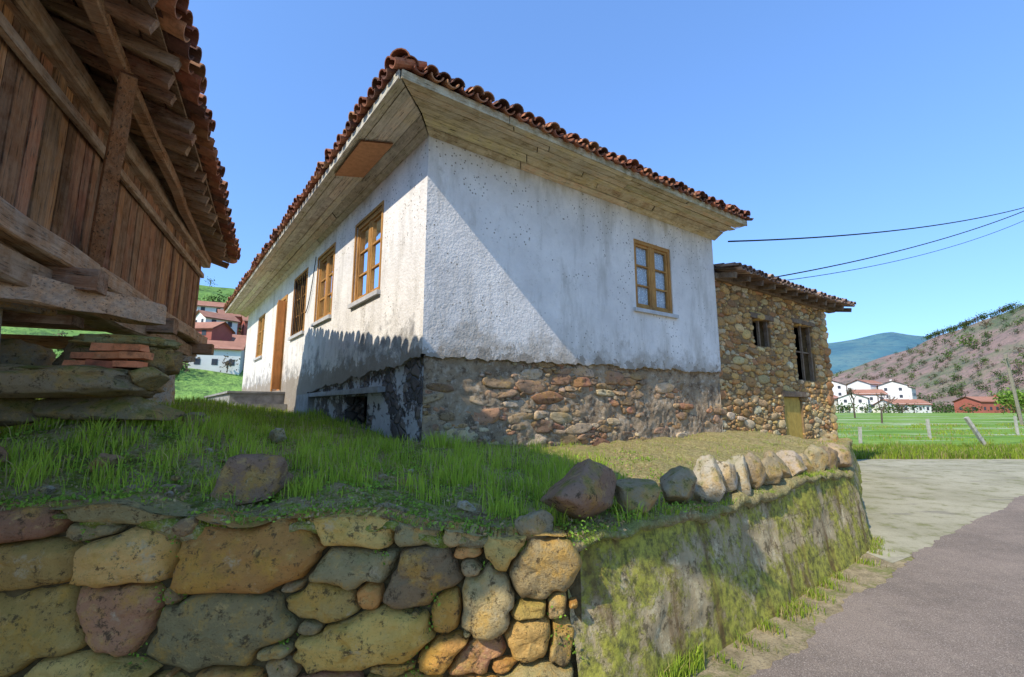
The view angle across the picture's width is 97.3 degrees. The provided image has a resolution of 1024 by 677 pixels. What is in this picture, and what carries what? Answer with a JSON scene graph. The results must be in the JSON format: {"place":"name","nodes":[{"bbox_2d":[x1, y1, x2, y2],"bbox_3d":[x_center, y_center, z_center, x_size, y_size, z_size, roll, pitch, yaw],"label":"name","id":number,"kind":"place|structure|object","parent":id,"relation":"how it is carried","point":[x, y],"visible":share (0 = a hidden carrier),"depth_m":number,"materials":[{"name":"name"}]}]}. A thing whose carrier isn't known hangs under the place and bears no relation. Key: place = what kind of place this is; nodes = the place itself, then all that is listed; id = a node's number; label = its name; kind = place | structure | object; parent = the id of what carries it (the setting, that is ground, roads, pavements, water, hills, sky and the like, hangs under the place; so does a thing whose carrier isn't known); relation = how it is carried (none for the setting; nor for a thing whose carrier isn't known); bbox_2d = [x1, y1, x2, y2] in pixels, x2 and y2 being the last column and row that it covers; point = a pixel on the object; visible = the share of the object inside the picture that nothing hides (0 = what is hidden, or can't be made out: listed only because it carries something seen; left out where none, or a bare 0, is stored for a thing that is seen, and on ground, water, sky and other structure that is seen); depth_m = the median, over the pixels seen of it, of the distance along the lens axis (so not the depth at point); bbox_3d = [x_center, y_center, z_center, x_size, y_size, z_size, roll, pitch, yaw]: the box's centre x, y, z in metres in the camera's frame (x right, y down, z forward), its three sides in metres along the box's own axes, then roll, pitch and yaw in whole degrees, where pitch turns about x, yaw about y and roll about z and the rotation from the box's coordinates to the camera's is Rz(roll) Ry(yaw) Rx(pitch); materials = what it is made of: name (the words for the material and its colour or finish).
{"place":"outdoors","nodes":[
{"label":"outdoors","id":0,"kind":"place"},
{"bbox_2d":[1,285,243,400],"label":"hill","id":1,"kind":"structure","parent":0,"point":[199,383],"depth_m":83.07,"materials":[{"name":"plant"}]},
{"bbox_2d":[197,300,224,312],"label":"village house","id":2,"kind":"structure","parent":1,"relation":"on","point":[209,306],"depth_m":127.02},
{"bbox_2d":[195,322,234,340],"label":"village house","id":3,"kind":"structure","parent":1,"relation":"on","point":[221,331],"depth_m":97.22,"materials":[{"name":"paint"}]},
{"bbox_2d":[188,340,245,374],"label":"village house","id":4,"kind":"structure","parent":1,"relation":"on","point":[235,350],"depth_m":88.39,"materials":[{"name":"paint"}]},
{"bbox_2d":[196,310,240,334],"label":"village house","id":5,"kind":"structure","parent":1,"relation":"on","point":[231,321],"depth_m":108.33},
{"bbox_2d":[216,309,248,334],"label":"village house","id":6,"kind":"structure","parent":1,"relation":"on","point":[237,316],"depth_m":118.42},
{"bbox_2d":[229,334,237,340],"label":"village house","id":7,"kind":"structure","parent":1,"relation":"on","point":[234,336],"depth_m":102.47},
{"bbox_2d":[235,335,246,368],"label":"village house","id":8,"kind":"structure","parent":1,"relation":"on","point":[241,338],"depth_m":95.96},
{"bbox_2d":[239,315,248,334],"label":"village house","id":9,"kind":"structure","parent":1,"relation":"on","point":[244,323],"depth_m":113.29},
{"bbox_2d":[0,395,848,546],"bbox_3d":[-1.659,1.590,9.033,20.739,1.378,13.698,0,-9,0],"label":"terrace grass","id":10,"kind":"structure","parent":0,"point":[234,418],"depth_m":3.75,"materials":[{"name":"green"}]},
{"bbox_2d":[0,399,854,552],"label":"terrace ground","id":11,"kind":"structure","parent":0,"point":[784,487],"depth_m":3.49,"materials":[{"name":"plant"}]},
{"bbox_2d":[0,446,7,462],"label":"boulder","id":12,"kind":"object","parent":11,"relation":"on","point":[3,451],"visible":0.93,"depth_m":3.12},
{"bbox_2d":[34,485,55,496],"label":"stone","id":13,"kind":"object","parent":11,"relation":"on","point":[48,489],"visible":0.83,"depth_m":2.82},
{"bbox_2d":[87,453,124,471],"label":"boulder","id":14,"kind":"object","parent":11,"relation":"on","point":[104,457],"visible":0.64,"depth_m":3.18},
{"bbox_2d":[0,0,240,426],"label":"raised wooden granary","id":15,"kind":"structure","parent":11,"relation":"on","point":[117,223],"depth_m":3.97,"materials":[{"name":"brown wood"}]},
{"bbox_2d":[120,484,139,492],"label":"stone","id":16,"kind":"object","parent":11,"relation":"on","point":[128,489],"visible":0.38,"depth_m":2.84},
{"bbox_2d":[163,491,173,497],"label":"stone","id":17,"kind":"object","parent":11,"relation":"on","point":[170,494],"visible":0.82,"depth_m":2.74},
{"bbox_2d":[158,484,184,493],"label":"boulder","id":18,"kind":"object","parent":11,"relation":"on","point":[178,488],"visible":0.5,"depth_m":2.88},
{"bbox_2d":[172,475,182,481],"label":"stone","id":19,"kind":"object","parent":11,"relation":"on","point":[175,478],"visible":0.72,"depth_m":3.04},
{"bbox_2d":[182,412,209,425],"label":"boulder","id":20,"kind":"object","parent":11,"relation":"on","point":[190,414],"visible":0.41,"depth_m":4.49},
{"bbox_2d":[201,448,213,453],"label":"stone","id":21,"kind":"object","parent":11,"relation":"on","point":[209,450],"visible":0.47,"depth_m":3.63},
{"bbox_2d":[205,391,286,410],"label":"door landing","id":22,"kind":"object","parent":11,"relation":"on","point":[262,398],"depth_m":11.16,"materials":[{"name":"grey concrete"}]},
{"bbox_2d":[210,453,293,504],"bbox_3d":[-1.739,0.929,3.004,0.438,0.320,0.345,0,-9,0],"label":"boulder","id":23,"kind":"object","parent":11,"relation":"on","point":[261,476],"visible":0.91,"depth_m":2.91,"materials":[{"name":"stone"}]},
{"bbox_2d":[269,428,286,442],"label":"boulder","id":24,"kind":"object","parent":11,"relation":"on","point":[276,434],"visible":0.96,"depth_m":4.74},
{"bbox_2d":[242,128,428,413],"bbox_3d":[-5.747,0.243,11.802,0.200,4.530,15.247,7,-11,-37],"label":"wall plaster","id":25,"kind":"object","parent":11,"relation":"on","point":[383,330],"visible":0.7,"depth_m":7.67,"materials":[{"name":"paint"}]},
{"bbox_2d":[256,313,265,356],"bbox_3d":[-8.530,-0.071,15.395,0.090,1.450,1.300,7,-11,-37],"label":"side window frame","id":26,"kind":"object","parent":25,"relation":"attached to","point":[262,318],"visible":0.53,"depth_m":15.63,"materials":[{"name":"brown wood"}]},
{"bbox_2d":[258,321,264,354],"bbox_3d":[-8.522,-0.070,15.401,0.801,1.450,1.024,0,-9,0],"label":"side window glass","id":27,"kind":"object","parent":26,"relation":"attached to","point":[260,337],"visible":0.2,"depth_m":15.69,"materials":[{"name":"brown"}]},
{"bbox_2d":[271,300,285,390],"bbox_3d":[-6.399,0.210,12.663,0.365,2.500,1.294,4,-9,-22],"label":"door","id":28,"kind":"structure","parent":25,"relation":"attached to","point":[277,358],"depth_m":12.08,"materials":[{"name":"brown wood"}]},
{"bbox_2d":[288,331,303,340],"bbox_3d":[-5.304,-0.061,11.105,0.112,0.075,1.417,7,-11,-38],"label":"side window sill","id":29,"kind":"structure","parent":25,"relation":"attached to","point":[296,335],"depth_m":10.98,"materials":[{"name":"stone"}]},
{"bbox_2d":[293,272,306,334],"bbox_3d":[-5.250,-0.836,11.268,0.090,1.500,1.250,7,-11,-37],"label":"side window frame","id":30,"kind":"object","parent":25,"relation":"attached to","point":[300,303],"visible":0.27,"depth_m":11.32,"materials":[{"name":"brown wood"}]},
{"bbox_2d":[292,273,306,334],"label":"window bars","id":31,"kind":"object","parent":30,"relation":"attached to","point":[303,307],"depth_m":11.27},
{"bbox_2d":[297,282,305,328],"bbox_3d":[-5.242,-0.835,11.274,0.770,1.500,0.985,0,-9,0],"label":"side window glass","id":32,"kind":"object","parent":30,"relation":"attached to","point":[298,306],"visible":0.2,"depth_m":11.22,"materials":[{"name":"black"}]},
{"bbox_2d":[305,258,315,312],"bbox_3d":[-4.631,-1.226,10.371,0.016,1.209,0.612,7,-11,-37],"label":"wall cable","id":33,"kind":"object","parent":25,"relation":"attached to","point":[311,286],"depth_m":10.29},
{"bbox_2d":[311,314,331,326],"bbox_3d":[-3.982,-0.361,9.436,0.114,0.073,1.311,7,-11,-38],"label":"side window sill","id":34,"kind":"structure","parent":25,"relation":"attached to","point":[322,320],"depth_m":9.28,"materials":[{"name":"stone"}]},
{"bbox_2d":[316,248,333,320],"bbox_3d":[-3.926,-1.115,9.597,0.090,1.460,1.150,7,-11,-37],"label":"side window frame","id":35,"kind":"object","parent":25,"relation":"attached to","point":[327,256],"visible":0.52,"depth_m":9.66,"materials":[{"name":"brown wood"}]},
{"bbox_2d":[320,255,333,316],"bbox_3d":[-3.918,-1.114,9.603,0.708,1.460,0.906,0,-9,0],"label":"side window glass","id":36,"kind":"object","parent":35,"relation":"attached to","point":[323,290],"visible":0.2,"depth_m":9.78,"materials":[{"name":"brown"}]},
{"bbox_2d":[225,69,427,316],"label":"soffit","id":37,"kind":"structure","parent":25,"relation":"attached to","point":[400,125],"depth_m":7.92,"materials":[{"name":"brown wood"}]},
{"bbox_2d":[335,140,392,177],"bbox_3d":[-2.284,-2.717,6.873,0.400,0.029,1.400,7,-11,-37],"label":"patch board","id":38,"kind":"object","parent":37,"relation":"attached to","point":[363,159],"visible":1,"depth_m":6.81,"materials":[{"name":"brown wood"}]},
{"bbox_2d":[236,69,730,308],"bbox_3d":[-3.267,-1.777,13.750,7.538,0.001,16.955,7,-11,-37],"label":"eave lining","id":39,"kind":"object","parent":37,"relation":"on","point":[425,126],"visible":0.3,"depth_m":7.94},
{"bbox_2d":[223,48,753,310],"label":"roof tiles","id":40,"kind":"object","parent":37,"relation":"on","point":[399,59],"visible":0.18,"depth_m":6.43,"materials":[{"name":"ceramic"}]},
{"bbox_2d":[401,69,746,240],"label":"soffit","id":41,"kind":"structure","parent":40,"relation":"attached to","point":[448,111],"depth_m":6.87,"materials":[{"name":"brown wood"}]},
{"bbox_2d":[270,200,383,390],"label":"window trim","id":42,"kind":"structure","parent":25,"relation":"attached to","point":[377,207],"depth_m":9.18,"materials":[{"name":"wood"}]},
{"bbox_2d":[348,289,380,308],"bbox_3d":[-2.458,-0.639,7.507,0.112,0.075,1.360,7,-11,-38],"label":"side window sill","id":43,"kind":"structure","parent":25,"relation":"attached to","point":[369,296],"depth_m":7.37,"materials":[{"name":"concrete"}]},
{"bbox_2d":[354,207,381,300],"bbox_3d":[-2.401,-1.379,7.665,0.090,1.430,1.200,7,-11,-37],"label":"side window frame","id":44,"kind":"object","parent":25,"relation":"attached to","point":[369,223],"visible":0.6,"depth_m":7.71,"materials":[{"name":"brown wood"}]},
{"bbox_2d":[359,218,380,296],"bbox_3d":[-2.394,-1.378,7.671,0.739,1.430,0.945,0,-9,0],"label":"side window glass","id":45,"kind":"object","parent":44,"relation":"attached to","point":[375,277],"depth_m":7.64,"materials":[{"name":"blue"}]},
{"bbox_2d":[422,126,431,353],"bbox_3d":[-1.111,-1.365,5.924,0.039,3.150,0.027,0,-9,0],"label":"corner plaster","id":46,"kind":"object","parent":25,"relation":"attached to","point":[427,249],"visible":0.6,"depth_m":5.90,"materials":[{"name":"paint"}]},
{"bbox_2d":[307,392,366,415],"bbox_3d":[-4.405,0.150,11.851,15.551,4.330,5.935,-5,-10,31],"label":"partition","id":47,"kind":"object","parent":11,"relation":"on","point":[365,413],"depth_m":10.42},
{"bbox_2d":[295,386,384,413],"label":"concrete plinth","id":48,"kind":"structure","parent":11,"relation":"on","point":[304,402],"depth_m":8.73,"materials":[{"name":"concrete"}]},
{"bbox_2d":[0,418,716,540],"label":"ground weeds","id":49,"kind":"object","parent":11,"relation":"on","point":[121,495],"visible":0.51,"depth_m":2.96,"materials":[{"name":"green plant"}]},
{"bbox_2d":[309,354,423,442],"bbox_3d":[-2.660,1.217,7.861,0.350,1.800,5.450,7,-11,-37],"label":"stone base","id":50,"kind":"object","parent":11,"relation":"on","point":[395,408],"visible":0.27,"depth_m":6.49,"materials":[{"name":"paint"}]},
{"bbox_2d":[378,474,386,479],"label":"stone","id":51,"kind":"object","parent":11,"relation":"on","point":[383,476],"visible":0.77,"depth_m":3.65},
{"bbox_2d":[376,503,406,512],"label":"boulder","id":52,"kind":"object","parent":11,"relation":"on","point":[394,506],"visible":0.28,"depth_m":2.79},
{"bbox_2d":[396,477,406,484],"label":"stone","id":53,"kind":"object","parent":11,"relation":"on","point":[402,478],"visible":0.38,"depth_m":3.61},
{"bbox_2d":[457,500,475,511],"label":"boulder","id":54,"kind":"object","parent":11,"relation":"on","point":[465,505],"visible":1,"depth_m":2.94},
{"bbox_2d":[514,509,553,540],"bbox_3d":[0.123,1.100,2.641,0.165,0.191,0.238,-7,-12,40],"label":"boulder","id":55,"kind":"object","parent":11,"relation":"on","point":[534,523],"visible":0.81,"depth_m":2.57,"materials":[{"name":"stone"}]},
{"bbox_2d":[422,356,722,447],"bbox_3d":[1.612,1.314,7.509,6.680,2.100,0.069,6,-11,-34],"label":"stone base","id":56,"kind":"object","parent":11,"relation":"on","point":[700,390],"visible":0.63,"depth_m":7.14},
{"bbox_2d":[422,362,726,446],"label":"base stones","id":57,"kind":"object","parent":11,"relation":"on","point":[551,397],"visible":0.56,"depth_m":6.89,"materials":[{"name":"stone"}]},
{"bbox_2d":[540,458,616,521],"bbox_3d":[0.438,0.999,2.998,0.374,0.394,0.725,-5,-10,31],"label":"boulder","id":58,"kind":"object","parent":11,"relation":"on","point":[584,489],"visible":0.99,"depth_m":2.84,"materials":[{"name":"stone"}]},
{"bbox_2d":[614,478,660,514],"bbox_3d":[0.911,1.161,3.253,0.361,0.276,0.353,0,-9,0],"label":"boulder","id":59,"kind":"object","parent":11,"relation":"on","point":[645,491],"visible":0.83,"depth_m":3.14,"materials":[{"name":"stone"}]},
{"bbox_2d":[659,465,696,503],"bbox_3d":[1.328,1.181,3.576,0.325,0.318,0.308,0,-9,0],"label":"boulder","id":60,"kind":"object","parent":11,"relation":"on","point":[677,483],"visible":0.96,"depth_m":3.53,"materials":[{"name":"stone"}]},
{"bbox_2d":[693,454,725,502],"bbox_3d":[1.636,1.187,3.822,0.275,0.394,0.326,0,-9,0],"label":"boulder","id":61,"kind":"object","parent":11,"relation":"on","point":[709,486],"visible":0.78,"depth_m":3.71,"materials":[{"name":"stone"}]},
{"bbox_2d":[718,380,722,430],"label":"walls","id":62,"kind":"structure","parent":11,"relation":"on","point":[720,399],"depth_m":9.45,"materials":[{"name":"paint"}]},
{"bbox_2d":[424,127,720,372],"bbox_3d":[1.596,-1.034,7.896,6.680,3.201,0.200,6,-11,-34],"label":"wall plaster","id":63,"kind":"object","parent":62,"relation":"attached to","point":[524,267],"visible":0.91,"depth_m":7.05,"materials":[{"name":"paint"}]},
{"bbox_2d":[633,239,672,313],"bbox_3d":[2.663,-1.155,8.621,1.090,1.320,0.090,6,-11,-34],"label":"front window frame","id":64,"kind":"object","parent":63,"relation":"attached to","point":[650,251],"visible":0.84,"depth_m":8.62,"materials":[{"name":"brown wood"}]},
{"bbox_2d":[636,247,665,308],"bbox_3d":[2.640,-1.150,8.654,1.090,1.320,0.020,6,-11,-34],"label":"front window curtain","id":65,"kind":"object","parent":64,"relation":"attached to","point":[642,276],"visible":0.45,"depth_m":8.64,"materials":[{"name":"fabric"}]},
{"bbox_2d":[633,307,678,318],"bbox_3d":[2.703,-0.473,8.458,1.253,0.072,0.114,6,-11,-34],"label":"front window sill","id":66,"kind":"structure","parent":63,"relation":"attached to","point":[654,312],"depth_m":8.39,"materials":[{"name":"stone"}]},
{"bbox_2d":[716,460,737,492],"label":"boulder","id":67,"kind":"object","parent":11,"relation":"on","point":[729,475],"visible":0.41,"depth_m":3.92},
{"bbox_2d":[726,454,750,495],"bbox_3d":[2.083,1.255,4.156,0.197,0.368,0.276,0,-9,0],"label":"boulder","id":68,"kind":"object","parent":11,"relation":"on","point":[739,463],"visible":0.61,"depth_m":4.07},
{"bbox_2d":[744,452,766,488],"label":"boulder","id":69,"kind":"object","parent":11,"relation":"on","point":[756,471],"visible":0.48,"depth_m":4.24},
{"bbox_2d":[761,456,782,484],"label":"boulder","id":70,"kind":"object","parent":11,"relation":"on","point":[774,473],"visible":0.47,"depth_m":4.48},
{"bbox_2d":[763,450,790,477],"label":"boulder","id":71,"kind":"object","parent":11,"relation":"on","point":[785,469],"visible":0.33,"depth_m":4.69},
{"bbox_2d":[714,262,855,439],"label":"stone barn","id":72,"kind":"structure","parent":11,"relation":"on","point":[775,374],"depth_m":10.97,"materials":[{"name":"stone"}]},
{"bbox_2d":[784,397,802,437],"bbox_3d":[7.016,2.115,11.275,0.942,1.270,0.040,6,-11,-34],"label":"plank door","id":73,"kind":"structure","parent":72,"relation":"in","point":[793,419],"depth_m":11.31,"materials":[{"name":"paint"}]},
{"bbox_2d":[776,450,807,476],"bbox_3d":[3.059,1.390,4.943,0.318,0.325,0.311,5,-10,-31],"label":"boulder","id":74,"kind":"object","parent":11,"relation":"on","point":[793,461],"visible":0.55,"depth_m":4.87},
{"bbox_2d":[798,453,814,472],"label":"boulder","id":75,"kind":"object","parent":11,"relation":"on","point":[807,463],"visible":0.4,"depth_m":5.08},
{"bbox_2d":[803,444,828,471],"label":"boulder","id":76,"kind":"object","parent":11,"relation":"on","point":[818,457],"visible":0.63,"depth_m":5.27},
{"bbox_2d":[815,436,834,442],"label":"boulder","id":77,"kind":"object","parent":11,"relation":"on","point":[824,438],"visible":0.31,"depth_m":9.05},
{"bbox_2d":[819,446,837,470],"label":"boulder","id":78,"kind":"object","parent":11,"relation":"on","point":[832,456],"visible":0.35,"depth_m":5.56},
{"bbox_2d":[823,433,837,441],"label":"boulder","id":79,"kind":"object","parent":11,"relation":"on","point":[832,437],"visible":0.44,"depth_m":9.96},
{"bbox_2d":[824,443,851,467],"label":"boulder","id":80,"kind":"object","parent":11,"relation":"on","point":[844,458],"visible":0.4,"depth_m":5.74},
{"bbox_2d":[188,0,1023,342],"label":"sky","id":81,"kind":"structure","parent":0,"point":[811,118],"materials":[{"name":"blue"}]},
{"bbox_2d":[686,553,914,676],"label":"dirt verge","id":82,"kind":"structure","parent":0,"point":[803,631],"depth_m":3.46,"materials":[{"name":"soil"}]},
{"bbox_2d":[0,521,581,676],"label":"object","id":83,"kind":"object","parent":82,"relation":"on","point":[574,588],"visible":0.09,"depth_m":2.52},
{"bbox_2d":[79,504,592,676],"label":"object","id":84,"kind":"object","parent":83,"relation":"in","point":[375,551],"depth_m":2.47,"materials":[{"name":"green plant"}]},
{"bbox_2d":[0,494,582,676],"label":"stones","id":85,"kind":"object","parent":82,"relation":"on","point":[233,615],"visible":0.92,"depth_m":2.42,"materials":[{"name":"stone"}]},
{"bbox_2d":[568,446,873,676],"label":"retaining wall","id":86,"kind":"structure","parent":82,"relation":"on","point":[652,600],"depth_m":3.29,"materials":[{"name":"concrete"}]},
{"bbox_2d":[653,533,894,676],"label":"verge grass","id":87,"kind":"structure","parent":82,"relation":"on","point":[683,670],"depth_m":3.57,"materials":[{"name":"green"}]},
{"bbox_2d":[828,332,931,373],"bbox_3d":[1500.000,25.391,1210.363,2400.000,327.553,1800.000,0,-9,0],"label":"mountain","id":88,"kind":"structure","parent":0,"point":[847,355],"depth_m":1332.98,"materials":[{"name":"blue"}]},
{"bbox_2d":[748,496,1023,676],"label":"asphalt road","id":89,"kind":"structure","parent":0,"point":[950,605],"depth_m":3.64,"materials":[{"name":"asphalt"}]},
{"bbox_2d":[832,308,1023,411],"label":"hill","id":90,"kind":"structure","parent":0,"point":[1006,340],"depth_m":283.88,"materials":[{"name":"soil"}]},
{"bbox_2d":[835,412,1023,459],"bbox_3d":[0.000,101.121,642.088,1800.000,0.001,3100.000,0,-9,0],"label":"grass field","id":91,"kind":"structure","parent":0,"point":[904,420],"depth_m":42.47,"materials":[{"name":"plant"}]},
{"bbox_2d":[53,276,1023,412],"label":"distant trees","id":92,"kind":"object","parent":91,"relation":"on","point":[953,329],"visible":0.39,"depth_m":260.84,"materials":[{"name":"green plant"}]},
{"bbox_2d":[833,395,838,412],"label":"village house","id":93,"kind":"structure","parent":91,"relation":"on","point":[836,399],"depth_m":176.21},
{"bbox_2d":[832,380,846,396],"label":"village house","id":94,"kind":"structure","parent":91,"relation":"on","point":[838,388],"depth_m":184.04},
{"bbox_2d":[845,388,858,417],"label":"bare tree","id":95,"kind":"object","parent":91,"relation":"on","point":[850,392],"visible":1,"depth_m":78.96,"materials":[{"name":"grey plant"}]},
{"bbox_2d":[837,393,868,412],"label":"village house","id":96,"kind":"structure","parent":91,"relation":"on","point":[845,400],"depth_m":170.28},
{"bbox_2d":[846,380,882,389],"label":"village house","id":97,"kind":"structure","parent":91,"relation":"on","point":[862,384],"depth_m":190.37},
{"bbox_2d":[847,389,887,412],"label":"village house","id":98,"kind":"structure","parent":91,"relation":"on","point":[870,394],"depth_m":175.29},
{"bbox_2d":[875,392,897,422],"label":"bare tree","id":99,"kind":"object","parent":91,"relation":"on","point":[887,403],"visible":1,"depth_m":51.34,"materials":[{"name":"grey plant"}]},
{"bbox_2d":[877,380,908,398],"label":"village house","id":100,"kind":"structure","parent":91,"relation":"on","point":[891,388],"depth_m":180.05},
{"bbox_2d":[873,397,931,412],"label":"village house","id":101,"kind":"structure","parent":91,"relation":"on","point":[920,403],"depth_m":167.28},
{"bbox_2d":[908,386,916,398],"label":"village house","id":102,"kind":"structure","parent":91,"relation":"on","point":[912,392],"depth_m":188.71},
{"bbox_2d":[839,416,1022,445],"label":"wire fence","id":103,"kind":"object","parent":91,"relation":"on","point":[971,425],"visible":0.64,"depth_m":21.41,"materials":[{"name":"grey wood"}]},
{"bbox_2d":[952,394,1023,412],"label":"village house","id":104,"kind":"structure","parent":91,"relation":"on","point":[986,403],"depth_m":166.87,"materials":[{"name":"paint"}]},
{"bbox_2d":[988,387,1023,419],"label":"leafy tree","id":105,"kind":"object","parent":91,"relation":"on","point":[1007,398],"visible":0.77,"depth_m":64.75,"materials":[{"name":"green plant"}]},
{"bbox_2d":[1003,354,1023,424],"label":"utility pole","id":106,"kind":"object","parent":91,"relation":"on","point":[1010,375],"visible":0.96,"depth_m":45.17,"materials":[{"name":"grey wood"}]},
{"bbox_2d":[837,422,1023,458],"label":"meadow grass","id":107,"kind":"structure","parent":0,"point":[991,450],"depth_m":17.26,"materials":[{"name":"green"}]},
{"bbox_2d":[857,458,1023,562],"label":"concrete driveway","id":108,"kind":"structure","parent":0,"point":[912,505],"depth_m":8.84,"materials":[{"name":"concrete"}]},
{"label":"utility pole","id":109,"kind":"object","parent":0,"visible":0},
{"bbox_2d":[728,207,1023,241],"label":"power line","id":110,"kind":"object","parent":109,"relation":"attached to","point":[859,233],"visible":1,"depth_m":11.85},
{"bbox_2d":[775,211,1023,276],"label":"power line","id":111,"kind":"object","parent":109,"relation":"attached to","point":[892,252],"visible":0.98,"depth_m":13.44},
{"bbox_2d":[786,221,1022,280],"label":"power line","id":112,"kind":"object","parent":109,"relation":"attached to","point":[902,259],"visible":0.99,"depth_m":13.74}
]}

